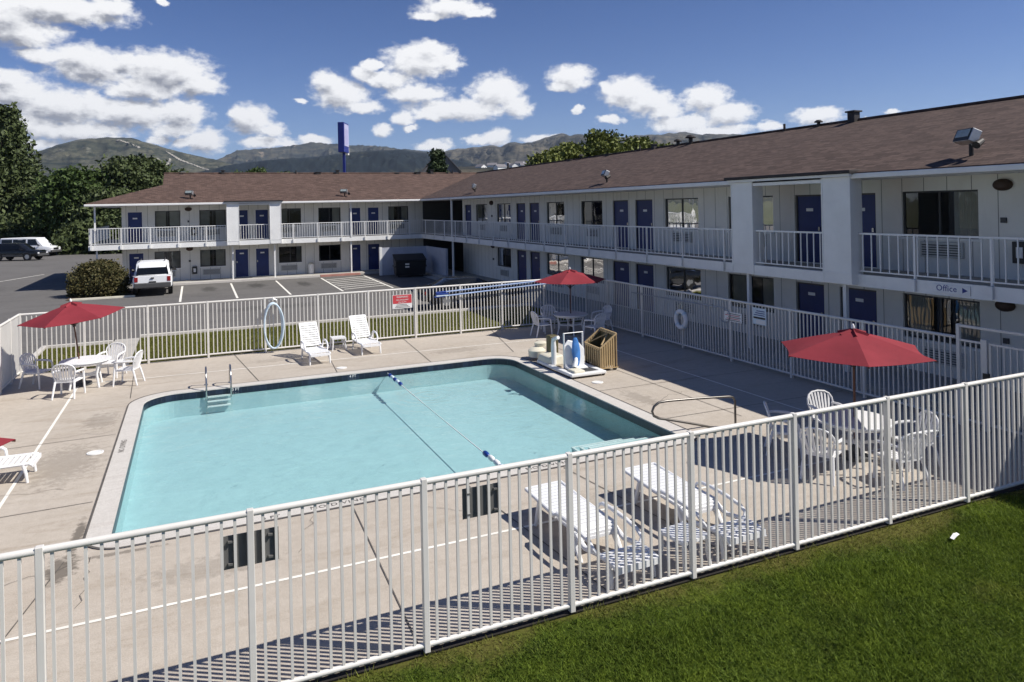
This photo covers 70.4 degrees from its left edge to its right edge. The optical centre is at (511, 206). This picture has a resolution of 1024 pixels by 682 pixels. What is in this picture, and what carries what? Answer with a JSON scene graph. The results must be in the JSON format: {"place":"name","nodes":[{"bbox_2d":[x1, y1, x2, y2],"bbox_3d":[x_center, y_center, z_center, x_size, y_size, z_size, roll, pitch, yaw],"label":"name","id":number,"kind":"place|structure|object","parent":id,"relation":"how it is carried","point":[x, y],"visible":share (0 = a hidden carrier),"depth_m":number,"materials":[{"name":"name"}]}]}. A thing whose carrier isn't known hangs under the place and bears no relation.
{"place":"outdoors","nodes":[
{"label":"outdoors","id":0,"kind":"place"},
{"bbox_2d":[101,338,138,366],"bbox_3d":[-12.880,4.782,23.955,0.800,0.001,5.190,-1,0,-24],"label":"patio chair","id":1,"kind":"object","parent":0,"point":[129,345],"depth_m":24.39,"materials":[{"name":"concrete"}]},
{"bbox_2d":[28,137,231,186],"bbox_3d":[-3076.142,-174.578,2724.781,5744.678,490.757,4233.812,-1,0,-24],"label":"hills","id":2,"kind":"structure","parent":0,"point":[85,152],"depth_m":3406.14,"materials":[{"name":"green plant"}]},
{"bbox_2d":[30,267,463,351],"bbox_3d":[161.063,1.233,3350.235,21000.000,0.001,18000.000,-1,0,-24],"label":"ground","id":3,"kind":"structure","parent":0,"point":[460,269],"depth_m":53.16,"materials":[{"name":"grey concrete"}]},
{"bbox_2d":[0,212,40,238],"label":"shrub","id":4,"kind":"object","parent":3,"relation":"on","point":[8,229],"visible":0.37,"depth_m":94.75,"materials":[{"name":"green plant"}]},
{"bbox_2d":[0,102,46,216],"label":"leafy tree","id":5,"kind":"object","parent":3,"relation":"on","point":[18,167],"visible":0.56,"depth_m":102.19,"materials":[{"name":"green plant"}]},
{"bbox_2d":[1,174,77,224],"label":"leafy tree","id":6,"kind":"object","parent":3,"relation":"on","point":[24,190],"visible":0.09,"depth_m":99.36,"materials":[{"name":"green plant"}]},
{"bbox_2d":[24,163,112,241],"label":"leafy tree","id":7,"kind":"object","parent":3,"relation":"on","point":[61,186],"visible":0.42,"depth_m":90.46,"materials":[{"name":"green plant"}]},
{"bbox_2d":[48,215,113,254],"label":"shrub","id":8,"kind":"object","parent":3,"relation":"on","point":[70,242],"visible":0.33,"depth_m":84.23,"materials":[{"name":"green plant"}]},
{"bbox_2d":[60,185,135,241],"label":"leafy tree","id":9,"kind":"object","parent":3,"relation":"on","point":[80,210],"visible":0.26,"depth_m":88.52,"materials":[{"name":"green plant"}]},
{"bbox_2d":[83,213,121,253],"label":"shrub","id":10,"kind":"object","parent":3,"relation":"on","point":[116,222],"visible":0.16,"depth_m":84.12,"materials":[{"name":"green plant"}]},
{"bbox_2d":[93,153,176,196],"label":"leafy tree","id":11,"kind":"object","parent":3,"relation":"on","point":[135,172],"visible":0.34,"depth_m":94.69,"materials":[{"name":"green plant"}]},
{"bbox_2d":[22,303,528,370],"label":"kerb","id":12,"kind":"structure","parent":3,"relation":"on","point":[185,332],"depth_m":27.98,"materials":[{"name":"concrete"}]},
{"bbox_2d":[425,148,448,171],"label":"pine tree","id":13,"kind":"object","parent":3,"relation":"on","point":[437,163],"visible":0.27,"depth_m":99.78,"materials":[{"name":"green plant"}]},
{"bbox_2d":[524,150,564,164],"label":"leafy tree","id":14,"kind":"object","parent":3,"relation":"on","point":[548,156],"visible":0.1,"depth_m":75.15,"materials":[{"name":"green plant"}]},
{"bbox_2d":[84,95,1023,429],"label":"motel building","id":15,"kind":"structure","parent":3,"relation":"on","point":[888,219],"depth_m":25.45,"materials":[{"name":"white paint"}]},
{"bbox_2d":[127,211,142,242],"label":"door","id":16,"kind":"structure","parent":15,"relation":"in","point":[134,219],"depth_m":46.29,"materials":[{"name":"blue paint"}]},
{"bbox_2d":[154,211,180,229],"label":"window","id":17,"kind":"structure","parent":15,"relation":"in","point":[160,216],"depth_m":47.11,"materials":[{"name":"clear glass"}]},
{"bbox_2d":[199,210,226,228],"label":"window","id":18,"kind":"structure","parent":15,"relation":"in","point":[204,214],"depth_m":48.18,"materials":[{"name":"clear glass"}]},
{"bbox_2d":[200,249,226,267],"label":"window","id":19,"kind":"structure","parent":15,"relation":"in","point":[220,253],"depth_m":48.19,"materials":[{"name":"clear glass"}]},
{"bbox_2d":[235,248,248,276],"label":"door","id":20,"kind":"structure","parent":15,"relation":"in","point":[241,255],"depth_m":48.86,"materials":[{"name":"blue paint"}]},
{"bbox_2d":[255,209,268,238],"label":"door","id":21,"kind":"structure","parent":15,"relation":"in","point":[261,215],"depth_m":49.41,"materials":[{"name":"blue paint"}]},
{"bbox_2d":[255,248,269,275],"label":"door","id":22,"kind":"structure","parent":15,"relation":"in","point":[262,255],"depth_m":49.40,"materials":[{"name":"blue paint"}]},
{"bbox_2d":[349,244,361,270],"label":"door","id":23,"kind":"structure","parent":15,"relation":"in","point":[356,248],"depth_m":51.95,"materials":[{"name":"blue paint"}]},
{"bbox_2d":[367,207,379,233],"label":"door","id":24,"kind":"structure","parent":15,"relation":"in","point":[373,212],"depth_m":52.49,"materials":[{"name":"blue paint"}]},
{"bbox_2d":[368,243,379,269],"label":"door","id":25,"kind":"structure","parent":15,"relation":"in","point":[373,248],"depth_m":52.47,"materials":[{"name":"blue paint"}]},
{"bbox_2d":[530,203,539,240],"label":"door","id":26,"kind":"structure","parent":15,"relation":"in","point":[534,207],"depth_m":39.00,"materials":[{"name":"blue paint"}]},
{"bbox_2d":[546,202,564,225],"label":"window","id":27,"kind":"structure","parent":15,"relation":"in","point":[555,210],"depth_m":36.82,"materials":[{"name":"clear glass"}]},
{"bbox_2d":[546,253,567,275],"bbox_3d":[2.364,2.981,36.628,0.259,1.200,2.460,-1,0,-24],"label":"window","id":28,"kind":"structure","parent":15,"relation":"in","point":[557,263],"depth_m":36.83,"materials":[{"name":"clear glass"}]},
{"bbox_2d":[582,257,603,284],"bbox_3d":[3.761,2.952,33.462,0.259,1.200,2.140,-1,0,-24],"label":"window","id":29,"kind":"structure","parent":15,"relation":"in","point":[591,266],"depth_m":33.44,"materials":[{"name":"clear glass"}]},
{"bbox_2d":[613,200,627,247],"bbox_3d":[4.726,0.757,31.143,0.105,2.008,1.216,-1,0,-24],"label":"door","id":30,"kind":"structure","parent":15,"relation":"in","point":[620,206],"depth_m":31.14,"materials":[{"name":"blue paint"}]},
{"bbox_2d":[614,261,628,306],"bbox_3d":[4.760,3.327,31.188,0.105,1.888,1.276,-1,0,-24],"label":"door","id":31,"kind":"structure","parent":15,"relation":"in","point":[621,269],"depth_m":31.21,"materials":[{"name":"blue paint"}]},
{"bbox_2d":[636,199,652,249],"bbox_3d":[5.434,0.743,29.537,0.105,2.008,1.226,-1,0,-24],"label":"door","id":32,"kind":"structure","parent":15,"relation":"in","point":[644,215],"depth_m":29.60,"materials":[{"name":"blue paint"}]},
{"bbox_2d":[637,264,653,311],"bbox_3d":[5.474,3.312,29.569,0.105,1.888,1.256,-1,0,-24],"label":"door","id":33,"kind":"structure","parent":15,"relation":"in","point":[645,276],"depth_m":29.60,"materials":[{"name":"blue paint"}]},
{"bbox_2d":[664,198,699,230],"bbox_3d":[6.427,0.301,27.296,0.259,1.250,2.140,-1,0,-24],"label":"window","id":34,"kind":"structure","parent":15,"relation":"in","point":[680,212],"depth_m":27.27,"materials":[{"name":"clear glass"}]},
{"bbox_2d":[667,266,700,302],"bbox_3d":[6.494,2.895,27.269,0.259,1.200,2.200,-1,0,-24],"label":"window","id":35,"kind":"structure","parent":15,"relation":"in","point":[679,279],"depth_m":27.24,"materials":[{"name":"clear glass"}]},
{"bbox_2d":[727,196,774,233],"bbox_3d":[7.911,0.270,23.934,0.259,1.250,2.190,-1,0,-24],"label":"window","id":36,"kind":"structure","parent":15,"relation":"in","point":[767,200],"depth_m":23.28,"materials":[{"name":"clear glass"}]},
{"bbox_2d":[727,273,774,315],"bbox_3d":[7.939,2.865,23.993,0.259,1.200,2.240,-1,0,-24],"label":"window","id":37,"kind":"structure","parent":15,"relation":"in","point":[739,281],"depth_m":24.43,"materials":[{"name":"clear glass"}]},
{"bbox_2d":[796,195,821,262],"bbox_3d":[8.904,0.670,21.674,0.105,2.008,0.996,-1,0,-24],"label":"door","id":38,"kind":"structure","parent":15,"relation":"in","point":[808,207],"depth_m":21.70,"materials":[{"name":"blue paint"}]},
{"bbox_2d":[797,282,824,337],"bbox_3d":[8.962,3.239,21.665,0.105,1.888,1.056,-1,0,-24],"label":"door","id":39,"kind":"structure","parent":15,"relation":"in","point":[810,295],"depth_m":21.71,"materials":[{"name":"blue paint"}]},
{"bbox_2d":[841,287,876,334],"bbox_3d":[9.646,3.225,20.114,0.105,1.888,1.206,-1,0,-24],"label":"door","id":40,"kind":"structure","parent":15,"relation":"in","point":[862,302],"depth_m":20.02,"materials":[{"name":"blue paint"}]},
{"bbox_2d":[862,193,876,267],"bbox_3d":[9.637,0.655,20.013,0.105,2.008,1.046,-1,0,-24],"label":"door","id":41,"kind":"structure","parent":15,"relation":"in","point":[868,199],"depth_m":19.78,"materials":[{"name":"blue paint"}]},
{"bbox_2d":[900,190,979,241],"bbox_3d":[10.569,0.214,17.909,0.259,1.250,2.100,-1,0,-24],"label":"window","id":42,"kind":"structure","parent":15,"relation":"in","point":[965,201],"depth_m":17.51,"materials":[{"name":"clear glass"}]},
{"bbox_2d":[901,293,980,351],"bbox_3d":[10.617,2.809,17.923,0.259,1.200,2.110,-1,0,-24],"label":"window","id":43,"kind":"structure","parent":15,"relation":"in","point":[920,305],"depth_m":17.92,"materials":[{"name":"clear glass"}]},
{"bbox_2d":[932,283,970,295],"bbox_3d":[9.549,1.816,15.805,0.019,0.190,0.860,-1,0,-24],"label":"office sign","id":44,"kind":"object","parent":15,"relation":"attached to","point":[952,289],"visible":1,"depth_m":15.79,"materials":[{"name":"plastic"}]},
{"bbox_2d":[953,128,984,155],"bbox_3d":[10.066,-1.350,15.945,0.323,0.717,0.815,-1,0,1],"label":"floodlight","id":45,"kind":"object","parent":15,"relation":"attached to","point":[970,137],"visible":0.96,"depth_m":15.87,"materials":[{"name":"metal"}]},
{"bbox_2d":[545,141,589,159],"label":"leafy tree","id":46,"kind":"object","parent":3,"relation":"on","point":[571,150],"visible":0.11,"depth_m":76.86,"materials":[{"name":"green plant"}]},
{"bbox_2d":[578,128,628,155],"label":"leafy tree","id":47,"kind":"object","parent":3,"relation":"on","point":[598,142],"visible":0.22,"depth_m":79.19,"materials":[{"name":"green plant"}]},
{"bbox_2d":[622,135,657,151],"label":"leafy tree","id":48,"kind":"object","parent":3,"relation":"on","point":[634,143],"visible":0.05,"depth_m":81.23,"materials":[{"name":"green plant"}]},
{"bbox_2d":[0,252,519,346],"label":"parking lot","id":49,"kind":"structure","parent":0,"point":[41,292],"depth_m":37.94,"materials":[{"name":"grey asphalt"}]},
{"bbox_2d":[0,243,48,260],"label":"suv","id":50,"kind":"object","parent":49,"relation":"on","point":[11,251],"visible":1,"depth_m":73.91,"materials":[{"name":"black paint"}]},
{"bbox_2d":[0,237,61,255],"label":"passenger van","id":51,"kind":"object","parent":49,"relation":"on","point":[42,243],"visible":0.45,"depth_m":81.00,"materials":[{"name":"white paint"}]},
{"bbox_2d":[65,288,138,300],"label":"planting bed","id":52,"kind":"object","parent":49,"relation":"on","point":[131,293],"visible":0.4,"depth_m":40.05,"materials":[{"name":"soil"}]},
{"bbox_2d":[65,258,132,297],"bbox_3d":[-23.273,4.028,40.941,3.331,2.226,3.702,-1,0,-24],"label":"round bush","id":53,"kind":"object","parent":52,"relation":"on","point":[103,277],"visible":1,"depth_m":39.97,"materials":[{"name":"green plant"}]},
{"bbox_2d":[131,257,175,294],"bbox_3d":[-20.694,3.990,41.960,2.390,1.946,5.090,-1,0,-25],"label":"suv","id":54,"kind":"object","parent":49,"relation":"on","point":[153,273],"visible":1,"depth_m":39.88,"materials":[{"name":"white paint"}]},
{"bbox_2d":[173,275,319,285],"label":"kerb","id":55,"kind":"structure","parent":49,"relation":"on","point":[242,280],"depth_m":47.16,"materials":[{"name":"concrete"}]},
{"bbox_2d":[338,122,348,171],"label":"pylon sign","id":56,"kind":"object","parent":49,"relation":"on","point":[343,138],"visible":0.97,"depth_m":73.92,"materials":[{"name":"blue paint"}]},
{"bbox_2d":[392,253,426,276],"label":"dumpster","id":57,"kind":"object","parent":49,"relation":"on","point":[410,264],"visible":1,"depth_m":47.72,"materials":[{"name":"black metal"}]},
{"bbox_2d":[379,246,447,275],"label":"enclosure wall","id":58,"kind":"structure","parent":49,"relation":"on","point":[437,260],"depth_m":49.50,"materials":[{"name":"grey paint"}]},
{"bbox_2d":[417,276,524,308],"bbox_3d":[-1.994,3.908,33.679,4.940,1.311,2.250,-1,0,-24],"label":"sedan","id":59,"kind":"object","parent":49,"relation":"on","point":[453,280],"visible":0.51,"depth_m":32.88,"materials":[{"name":"blue paint"}]},
{"bbox_2d":[29,306,583,371],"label":"strip grass","id":60,"kind":"structure","parent":0,"point":[248,332],"depth_m":26.37,"materials":[{"name":"green plant"}]},
{"bbox_2d":[217,142,429,163],"bbox_3d":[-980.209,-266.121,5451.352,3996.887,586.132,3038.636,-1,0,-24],"label":"hills","id":61,"kind":"structure","parent":0,"point":[311,149],"depth_m":5966.54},
{"bbox_2d":[200,150,476,171],"bbox_3d":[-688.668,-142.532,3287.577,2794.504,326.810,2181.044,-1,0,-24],"label":"hills","id":62,"kind":"structure","parent":0,"point":[386,161],"depth_m":3179.49,"materials":[{"name":"green plant"}]},
{"bbox_2d":[112,359,672,533],"bbox_3d":[-2.856,4.867,15.878,9.650,0.588,8.520,-1,0,-24],"label":"pool basin","id":63,"kind":"object","parent":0,"point":[193,456],"visible":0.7,"depth_m":16.31,"materials":[{"name":"paint"}]},
{"bbox_2d":[0,321,1023,681],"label":"pool deck","id":64,"kind":"structure","parent":0,"point":[66,473],"depth_m":10.42,"materials":[{"name":"concrete"}]},
{"bbox_2d":[0,314,19,394],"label":"pool fence","id":65,"kind":"object","parent":64,"relation":"on","point":[9,355],"visible":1,"depth_m":19.38,"materials":[{"name":"metal"}]},
{"bbox_2d":[0,446,40,482],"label":"sun lounger","id":66,"kind":"object","parent":64,"relation":"on","point":[35,457],"visible":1,"depth_m":12.42,"materials":[{"name":"white plastic"}]},
{"bbox_2d":[18,353,54,388],"bbox_3d":[-12.554,4.325,19.162,0.631,0.887,0.646,-1,0,4],"label":"patio chair","id":67,"kind":"object","parent":64,"relation":"on","point":[30,370],"visible":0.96,"depth_m":19.11,"materials":[{"name":"white plastic"}]},
{"bbox_2d":[51,364,85,399],"bbox_3d":[-11.029,4.293,18.036,0.646,0.887,0.631,-1,0,-10],"label":"patio chair","id":68,"kind":"object","parent":64,"relation":"on","point":[69,379],"visible":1,"depth_m":17.82,"materials":[{"name":"white plastic"}]},
{"bbox_2d":[17,298,124,386],"bbox_3d":[-11.478,3.581,19.151,2.449,2.335,2.129,-8,6,-31],"label":"patio umbrella","id":69,"kind":"object","parent":64,"relation":"on","point":[70,312],"visible":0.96,"depth_m":18.65,"materials":[{"name":"red fabric"}]},
{"bbox_2d":[59,355,111,390],"bbox_3d":[-11.199,4.384,19.087,1.200,0.713,1.200,-1,0,-24],"label":"patio table","id":70,"kind":"object","parent":64,"relation":"on","point":[90,360],"visible":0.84,"depth_m":18.94,"materials":[{"name":"white plastic"}]},
{"bbox_2d":[96,342,126,377],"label":"patio chair","id":71,"kind":"object","parent":64,"relation":"on","point":[116,359],"visible":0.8,"depth_m":20.44,"materials":[{"name":"white plastic"}]},
{"bbox_2d":[112,350,144,386],"bbox_3d":[-10.157,4.275,19.275,0.631,0.887,0.646,-1,0,-6],"label":"patio chair","id":72,"kind":"object","parent":64,"relation":"on","point":[137,357],"visible":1,"depth_m":19.18,"materials":[{"name":"white plastic"}]},
{"bbox_2d":[204,364,231,407],"bbox_3d":[-7.578,4.597,18.746,0.687,0.955,0.775,-1,0,-24],"label":"pool ladder","id":73,"kind":"object","parent":64,"relation":"on","point":[230,382],"visible":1,"depth_m":18.44,"materials":[{"name":"silver metal"}]},
{"bbox_2d":[18,279,587,375],"bbox_3d":[-5.516,3.738,24.202,18.352,1.756,0.068,-1,0,-24],"label":"pool fence","id":74,"kind":"object","parent":64,"relation":"on","point":[415,334],"visible":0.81,"depth_m":23.74,"materials":[{"name":"metal"}]},
{"bbox_2d":[263,298,284,348],"bbox_3d":[-7.580,3.746,23.119,0.640,1.628,0.216,-1,0,-24],"label":"vacuum hose","id":75,"kind":"object","parent":74,"relation":"hanging from","point":[282,326],"visible":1,"depth_m":23.09,"materials":[{"name":"plastic"}]},
{"bbox_2d":[392,294,411,308],"bbox_3d":[-3.766,3.275,24.933,0.690,0.470,0.016,-1,0,-24],"label":"warning sign","id":76,"kind":"object","parent":74,"relation":"attached to","point":[402,301],"visible":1,"depth_m":24.93,"materials":[{"name":"red plastic"}]},
{"bbox_2d":[299,321,330,365],"bbox_3d":[-5.969,4.120,21.892,0.731,1.019,1.739,-1,0,-28],"label":"sun lounger","id":77,"kind":"object","parent":64,"relation":"on","point":[311,351],"visible":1,"depth_m":22.21,"materials":[{"name":"white plastic"}]},
{"bbox_2d":[349,314,381,354],"bbox_3d":[-4.712,4.094,23.191,0.731,1.019,1.739,-1,0,-27],"label":"sun lounger","id":78,"kind":"object","parent":64,"relation":"on","point":[357,325],"visible":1,"depth_m":23.54,"materials":[{"name":"white plastic"}]},
{"bbox_2d":[83,356,696,549],"bbox_3d":[-2.849,4.602,15.873,10.350,0.116,9.220,-1,0,-24],"label":"pool coping","id":79,"kind":"object","parent":64,"relation":"on","point":[101,522],"visible":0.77,"depth_m":12.93,"materials":[{"name":"concrete"}]},
{"bbox_2d":[0,339,842,643],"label":"deck joint","id":80,"kind":"object","parent":64,"relation":"on","point":[358,517],"visible":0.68,"depth_m":10.45,"materials":[{"name":"grey concrete"}]},
{"bbox_2d":[0,336,943,641],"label":"deck line","id":81,"kind":"object","parent":64,"relation":"on","point":[338,566],"visible":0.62,"depth_m":10.13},
{"bbox_2d":[528,331,605,378],"bbox_3d":[1.396,3.940,20.255,1.040,1.061,3.000,-1,0,-24],"label":"pool lift","id":82,"kind":"object","parent":64,"relation":"on","point":[571,361],"visible":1,"depth_m":19.56,"materials":[{"name":"plastic"}]},
{"bbox_2d":[534,267,605,334],"bbox_3d":[2.041,3.291,25.377,2.264,2.335,2.606,-1,0,19],"label":"patio umbrella","id":83,"kind":"object","parent":64,"relation":"on","point":[569,277],"visible":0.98,"depth_m":24.93,"materials":[{"name":"red fabric"}]},
{"bbox_2d":[553,311,587,335],"bbox_3d":[2.047,4.107,25.328,1.200,0.713,1.200,-1,0,36],"label":"patio table","id":84,"kind":"object","parent":64,"relation":"on","point":[568,315],"visible":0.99,"depth_m":25.24,"materials":[{"name":"white plastic"}]},
{"bbox_2d":[524,480,658,589],"bbox_3d":[0.974,4.250,9.585,0.768,0.497,2.385,-1,0,-26],"label":"sun lounger","id":85,"kind":"object","parent":64,"relation":"on","point":[554,497],"visible":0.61,"depth_m":9.38,"materials":[{"name":"white plastic"}]},
{"bbox_2d":[584,327,618,369],"bbox_3d":[2.443,3.944,20.065,0.560,1.008,1.045,-1,0,-19],"label":"trash bin","id":86,"kind":"object","parent":64,"relation":"on","point":[600,348],"visible":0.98,"depth_m":19.71,"materials":[{"name":"beige wood"}]},
{"bbox_2d":[661,522,711,571],"bbox_3d":[2.145,4.257,9.039,0.480,0.406,0.480,-1,0,-32],"label":"side table","id":87,"kind":"object","parent":64,"relation":"on","point":[680,532],"visible":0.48,"depth_m":8.99,"materials":[{"name":"white plastic"}]},
{"bbox_2d":[651,395,736,427],"bbox_3d":[3.565,4.060,14.106,2.050,0.761,0.110,-1,0,-24],"label":"pool handrail","id":88,"kind":"object","parent":64,"relation":"on","point":[686,399],"visible":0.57,"depth_m":14.04,"materials":[{"name":"metal"}]},
{"bbox_2d":[625,462,766,558],"bbox_3d":[2.483,4.218,10.251,0.768,0.497,2.385,-1,0,-25],"label":"sun lounger","id":89,"kind":"object","parent":64,"relation":"on","point":[679,495],"visible":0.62,"depth_m":10.07,"materials":[{"name":"white plastic"}]},
{"bbox_2d":[587,279,955,418],"bbox_3d":[5.859,3.500,21.146,0.068,1.756,14.700,-1,0,-24],"label":"pool fence","id":90,"kind":"object","parent":64,"relation":"on","point":[643,305],"visible":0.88,"depth_m":19.43,"materials":[{"name":"metal"}]},
{"bbox_2d":[763,401,801,458],"bbox_3d":[4.837,3.961,12.996,0.631,0.887,0.646,-1,0,16],"label":"patio chair","id":91,"kind":"object","parent":64,"relation":"on","point":[778,430],"visible":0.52,"depth_m":12.91,"materials":[{"name":"white plastic"}]},
{"bbox_2d":[799,427,842,485],"bbox_3d":[5.019,3.957,11.781,0.646,0.887,0.631,-1,0,38],"label":"patio chair","id":92,"kind":"object","parent":64,"relation":"on","point":[820,447],"visible":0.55,"depth_m":11.63,"materials":[{"name":"white plastic"}]},
{"bbox_2d":[806,390,851,436],"bbox_3d":[5.894,3.939,13.551,0.646,0.887,0.631,-1,0,-12],"label":"patio chair","id":93,"kind":"object","parent":64,"relation":"on","point":[819,406],"visible":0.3,"depth_m":13.78,"materials":[{"name":"white plastic"}]},
{"bbox_2d":[818,409,891,463],"bbox_3d":[5.936,4.025,12.551,1.200,0.713,1.200,-1,0,-34],"label":"patio table","id":94,"kind":"object","parent":64,"relation":"on","point":[852,423],"visible":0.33,"depth_m":12.46,"materials":[{"name":"white plastic"}]},
{"bbox_2d":[781,323,936,462],"bbox_3d":[5.950,3.209,12.630,2.264,2.335,2.606,-1,0,15],"label":"patio umbrella","id":95,"kind":"object","parent":64,"relation":"on","point":[852,346],"visible":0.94,"depth_m":12.18,"materials":[{"name":"red fabric"}]},
{"bbox_2d":[873,432,927,490],"bbox_3d":[6.172,3.933,11.506,0.646,0.887,0.631,-1,0,-16],"label":"patio chair","id":96,"kind":"object","parent":64,"relation":"on","point":[909,452],"visible":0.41,"depth_m":11.31,"materials":[{"name":"white plastic"}]},
{"bbox_2d":[891,410,939,471],"bbox_3d":[6.784,3.921,12.237,0.631,0.887,0.646,-1,0,-6],"label":"patio chair","id":97,"kind":"object","parent":64,"relation":"on","point":[931,436],"visible":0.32,"depth_m":12.15,"materials":[{"name":"white plastic"}]},
{"bbox_2d":[956,323,1023,434],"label":"pool gate","id":98,"kind":"structure","parent":64,"relation":"on","point":[986,345],"depth_m":13.85,"materials":[{"name":"metal"}]},
{"bbox_2d":[0,0,1023,159],"label":"sky","id":99,"kind":"structure","parent":0,"point":[212,79],"materials":[{"name":"blue"}]},
{"bbox_2d":[445,132,741,165],"bbox_3d":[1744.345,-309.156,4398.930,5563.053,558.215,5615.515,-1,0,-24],"label":"hills","id":100,"kind":"structure","parent":0,"point":[512,152],"depth_m":4146.71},
{"bbox_2d":[307,484,1023,681],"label":"soil edge","id":101,"kind":"object","parent":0,"point":[498,631],"visible":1,"depth_m":8.35,"materials":[{"name":"brown soil"}]},
{"bbox_2d":[0,372,1023,681],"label":"pool fence","id":102,"kind":"object","parent":101,"relation":"on","point":[796,542],"visible":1,"depth_m":8.02,"materials":[{"name":"metal"}]},
{"bbox_2d":[223,527,278,569],"bbox_3d":[-2.412,3.164,6.704,0.500,0.305,0.042,-1,0,-24],"label":"fence sign","id":103,"kind":"object","parent":102,"relation":"attached to","point":[228,545],"visible":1,"depth_m":6.70,"materials":[{"name":"metal"}]},
{"bbox_2d":[462,483,497,518],"bbox_3d":[-0.313,3.100,7.630,0.430,0.315,0.042,-1,0,-24],"label":"fence sign","id":104,"kind":"object","parent":102,"relation":"attached to","point":[472,493],"visible":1,"depth_m":7.64,"materials":[{"name":"metal"}]},
{"bbox_2d":[317,489,1023,681],"bbox_3d":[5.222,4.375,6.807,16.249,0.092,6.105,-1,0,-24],"label":"lawn grass","id":105,"kind":"structure","parent":0,"point":[1017,529],"depth_m":7.71,"materials":[{"name":"green plant"}]},
{"bbox_2d":[423,276,1021,438],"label":"side walkway","id":106,"kind":"structure","parent":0,"point":[810,376],"depth_m":19.44,"materials":[{"name":"concrete"}]},
{"label":"pool water","id":107,"kind":"structure","parent":0,"visible":0},
{"bbox_2d":[388,373,502,465],"bbox_3d":[-1.750,4.633,16.368,0.100,0.100,8.521,-1,0,-24],"label":"float rope","id":108,"kind":"object","parent":107,"relation":"on","point":[491,458],"visible":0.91,"depth_m":14.78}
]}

